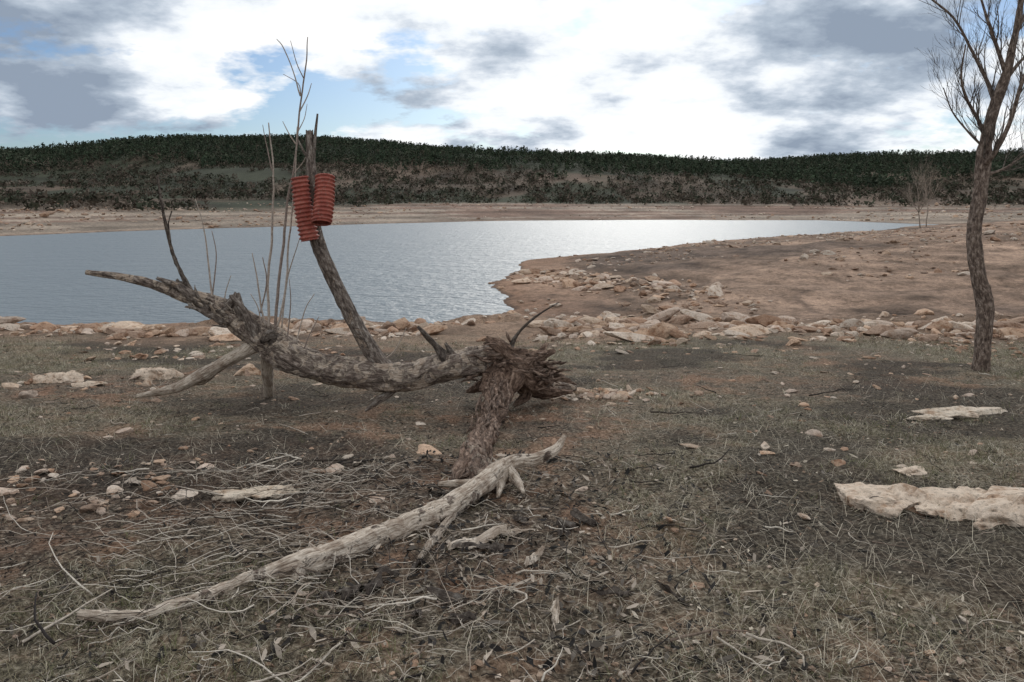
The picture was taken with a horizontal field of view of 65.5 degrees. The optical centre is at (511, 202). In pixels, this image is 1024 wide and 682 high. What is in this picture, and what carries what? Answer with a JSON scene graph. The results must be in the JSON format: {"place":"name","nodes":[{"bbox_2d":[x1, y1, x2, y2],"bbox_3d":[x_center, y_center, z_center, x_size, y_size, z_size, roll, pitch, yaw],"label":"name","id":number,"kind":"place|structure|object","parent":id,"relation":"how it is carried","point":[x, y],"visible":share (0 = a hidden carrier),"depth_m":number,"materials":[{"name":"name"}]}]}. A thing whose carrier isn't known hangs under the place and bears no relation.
{"place":"outdoors","nodes":[
{"label":"outdoors","id":0,"kind":"place"},
{"bbox_2d":[0,220,938,324],"bbox_3d":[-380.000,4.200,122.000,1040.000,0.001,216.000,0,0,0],"label":"lake water","id":1,"kind":"structure","parent":0,"point":[432,272],"depth_m":56.58,"materials":[{"name":"grey liquid"}]},
{"bbox_2d":[0,142,1023,681],"bbox_3d":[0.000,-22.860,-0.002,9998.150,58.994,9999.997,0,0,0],"label":"ground","id":2,"kind":"structure","parent":0,"point":[804,290],"depth_m":5.67,"materials":[{"name":"soil"}]},
{"bbox_2d":[32,370,83,383],"bbox_3d":[-4.953,1.950,8.684,0.506,0.179,0.214,0,0,-28],"label":"limestone boulder","id":3,"kind":"object","parent":2,"relation":"on","point":[64,377],"visible":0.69,"depth_m":8.66,"materials":[{"name":"beige stone"}]},
{"bbox_2d":[71,381,107,386],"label":"limestone boulder","id":4,"kind":"object","parent":2,"relation":"on","point":[92,383],"visible":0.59,"depth_m":8.44,"materials":[{"name":"beige stone"}]},
{"bbox_2d":[132,367,183,380],"bbox_3d":[-3.995,1.963,9.004,0.600,0.219,0.269,0,0,0],"label":"limestone boulder","id":5,"kind":"object","parent":2,"relation":"on","point":[158,373],"visible":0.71,"depth_m":8.93,"materials":[{"name":"beige stone"}]},
{"bbox_2d":[233,363,260,375],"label":"limestone boulder","id":6,"kind":"object","parent":2,"relation":"on","point":[250,368],"visible":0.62,"depth_m":9.23,"materials":[{"name":"beige stone"}]},
{"bbox_2d":[211,485,299,501],"bbox_3d":[-1.443,1.640,4.478,0.484,0.060,0.225,0,0,-20],"label":"limestone boulder","id":7,"kind":"object","parent":2,"relation":"on","point":[229,495],"visible":0.92,"depth_m":4.44,"materials":[{"name":"beige stone"}]},
{"bbox_2d":[76,434,566,623],"bbox_3d":[-0.578,1.540,3.875,0.621,0.263,2.682,0,0,41],"label":"peeled fallen branch","id":8,"kind":"object","parent":2,"relation":"on","point":[486,480],"visible":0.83,"depth_m":3.78,"materials":[{"name":"beige bare weathered wood"}]},
{"bbox_2d":[85,37,576,490],"bbox_3d":[-1.633,0.200,6.196,4.548,3.392,3.268,0,0,0],"label":"fallen dead tree","id":9,"kind":"object","parent":2,"relation":"on","point":[506,371],"visible":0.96,"depth_m":7.06,"materials":[{"name":"brown wood"}]},
{"bbox_2d":[291,176,319,241],"bbox_3d":[-1.815,0.056,6.986,0.255,0.582,0.172,0,0,0],"label":"corrugated pipe","id":10,"kind":"object","parent":9,"relation":"hanging from","point":[306,230],"visible":0.93,"depth_m":6.93,"materials":[{"name":"plastic"}]},
{"bbox_2d":[311,173,334,225],"bbox_3d":[-1.625,-0.024,6.875,0.187,0.458,0.296,0,0,0],"label":"corrugated pipe","id":11,"kind":"object","parent":9,"relation":"hanging from","point":[323,204],"visible":1,"depth_m":6.83,"materials":[{"name":"plastic"}]},
{"bbox_2d":[0,452,751,681],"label":"dead reed stems","id":12,"kind":"object","parent":2,"relation":"on","point":[218,514],"visible":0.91,"depth_m":3.75,"materials":[{"name":"brown plant"}]},
{"bbox_2d":[318,507,689,630],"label":"bark slabs","id":13,"kind":"object","parent":2,"relation":"on","point":[439,593],"depth_m":3.35,"materials":[{"name":"grey wood"}]},
{"bbox_2d":[0,202,1022,230],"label":"shore rocks","id":14,"kind":"object","parent":2,"relation":"on","point":[48,213],"visible":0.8,"depth_m":167.40,"materials":[{"name":"stone"}]},
{"bbox_2d":[0,332,1023,681],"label":"dry grass","id":15,"kind":"structure","parent":2,"relation":"on","point":[824,652],"depth_m":3.40,"materials":[{"name":"brown plant"}]},
{"bbox_2d":[0,139,1023,211],"bbox_3d":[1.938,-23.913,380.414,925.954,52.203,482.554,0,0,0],"label":"scrubland bushes","id":16,"kind":"object","parent":2,"relation":"on","point":[121,202],"visible":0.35,"depth_m":291.96,"materials":[{"name":"green plant"}]},
{"bbox_2d":[0,132,1023,188],"bbox_3d":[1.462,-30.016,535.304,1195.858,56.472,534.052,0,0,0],"label":"pine trees","id":17,"kind":"object","parent":2,"relation":"on","point":[674,164],"visible":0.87,"depth_m":427.21,"materials":[{"name":"green plant"}]},
{"bbox_2d":[0,350,1023,681],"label":"fallen twigs","id":18,"kind":"object","parent":2,"relation":"on","point":[316,614],"visible":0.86,"depth_m":3.42,"materials":[{"name":"wood"}]},
{"bbox_2d":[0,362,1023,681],"bbox_3d":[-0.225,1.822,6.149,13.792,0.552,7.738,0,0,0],"label":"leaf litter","id":19,"kind":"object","parent":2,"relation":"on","point":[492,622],"visible":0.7,"depth_m":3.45,"materials":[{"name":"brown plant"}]},
{"bbox_2d":[0,304,1023,361],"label":"shore rocks","id":20,"kind":"object","parent":2,"relation":"on","point":[658,330],"visible":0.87,"depth_m":14.35,"materials":[{"name":"stone"}]},
{"bbox_2d":[0,346,1023,681],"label":"pebbles","id":21,"kind":"object","parent":2,"relation":"on","point":[422,448],"visible":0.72,"depth_m":4.80,"materials":[{"name":"stone"}]},
{"bbox_2d":[488,222,1023,315],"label":"peninsula rocks","id":22,"kind":"object","parent":2,"relation":"on","point":[570,278],"visible":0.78,"depth_m":38.85,"materials":[{"name":"stone"}]},
{"bbox_2d":[834,482,926,517],"bbox_3d":[2.049,1.653,4.373,0.451,0.188,0.491,0,0,0],"label":"limestone boulder","id":23,"kind":"object","parent":2,"relation":"on","point":[898,496],"visible":0.83,"depth_m":4.32,"materials":[{"name":"beige stone"}]},
{"bbox_2d":[892,465,926,475],"bbox_3d":[2.433,1.647,4.869,0.208,0.056,0.140,0,0,0],"label":"limestone boulder","id":24,"kind":"object","parent":2,"relation":"on","point":[907,471],"visible":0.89,"depth_m":4.84,"materials":[{"name":"beige stone"}]},
{"bbox_2d":[900,151,951,227],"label":"bare poplar tree","id":25,"kind":"object","parent":2,"relation":"on","point":[925,197],"visible":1,"depth_m":119.84,"materials":[{"name":"brown plant"}]},
{"bbox_2d":[903,414,953,420],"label":"limestone boulder","id":26,"kind":"object","parent":2,"relation":"on","point":[925,417],"visible":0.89,"depth_m":6.53,"materials":[{"name":"beige stone"}]},
{"bbox_2d":[914,486,986,520],"bbox_3d":[2.402,1.635,4.259,0.526,0.135,0.396,0,0,0],"label":"limestone boulder","id":27,"kind":"object","parent":2,"relation":"on","point":[959,500],"visible":0.6,"depth_m":4.26,"materials":[{"name":"beige stone"}]},
{"bbox_2d":[911,406,1007,417],"bbox_3d":[3.816,1.786,6.750,0.900,0.090,0.307,0,0,-22],"label":"limestone boulder","id":28,"kind":"object","parent":2,"relation":"on","point":[962,412],"visible":0.88,"depth_m":6.70,"materials":[{"name":"beige stone"}]},
{"bbox_2d":[917,0,1023,371],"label":"bare tree","id":29,"kind":"object","parent":2,"relation":"on","point":[986,154],"visible":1,"depth_m":9.44,"materials":[{"name":"brown plant"}]},
{"bbox_2d":[972,519,1008,529],"bbox_3d":[2.468,1.627,4.040,0.289,0.072,0.166,0,0,0],"label":"limestone boulder","id":30,"kind":"object","parent":2,"relation":"on","point":[979,524],"visible":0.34,"depth_m":4.00,"materials":[{"name":"beige stone"}]},
{"bbox_2d":[964,485,1023,526],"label":"limestone boulder","id":31,"kind":"object","parent":2,"relation":"on","point":[1003,504],"visible":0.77,"depth_m":4.08,"materials":[{"name":"beige stone"}]},
{"bbox_2d":[0,0,1023,160],"label":"sky","id":32,"kind":"structure","parent":0,"point":[732,79],"materials":[{"name":"white"}]}
]}

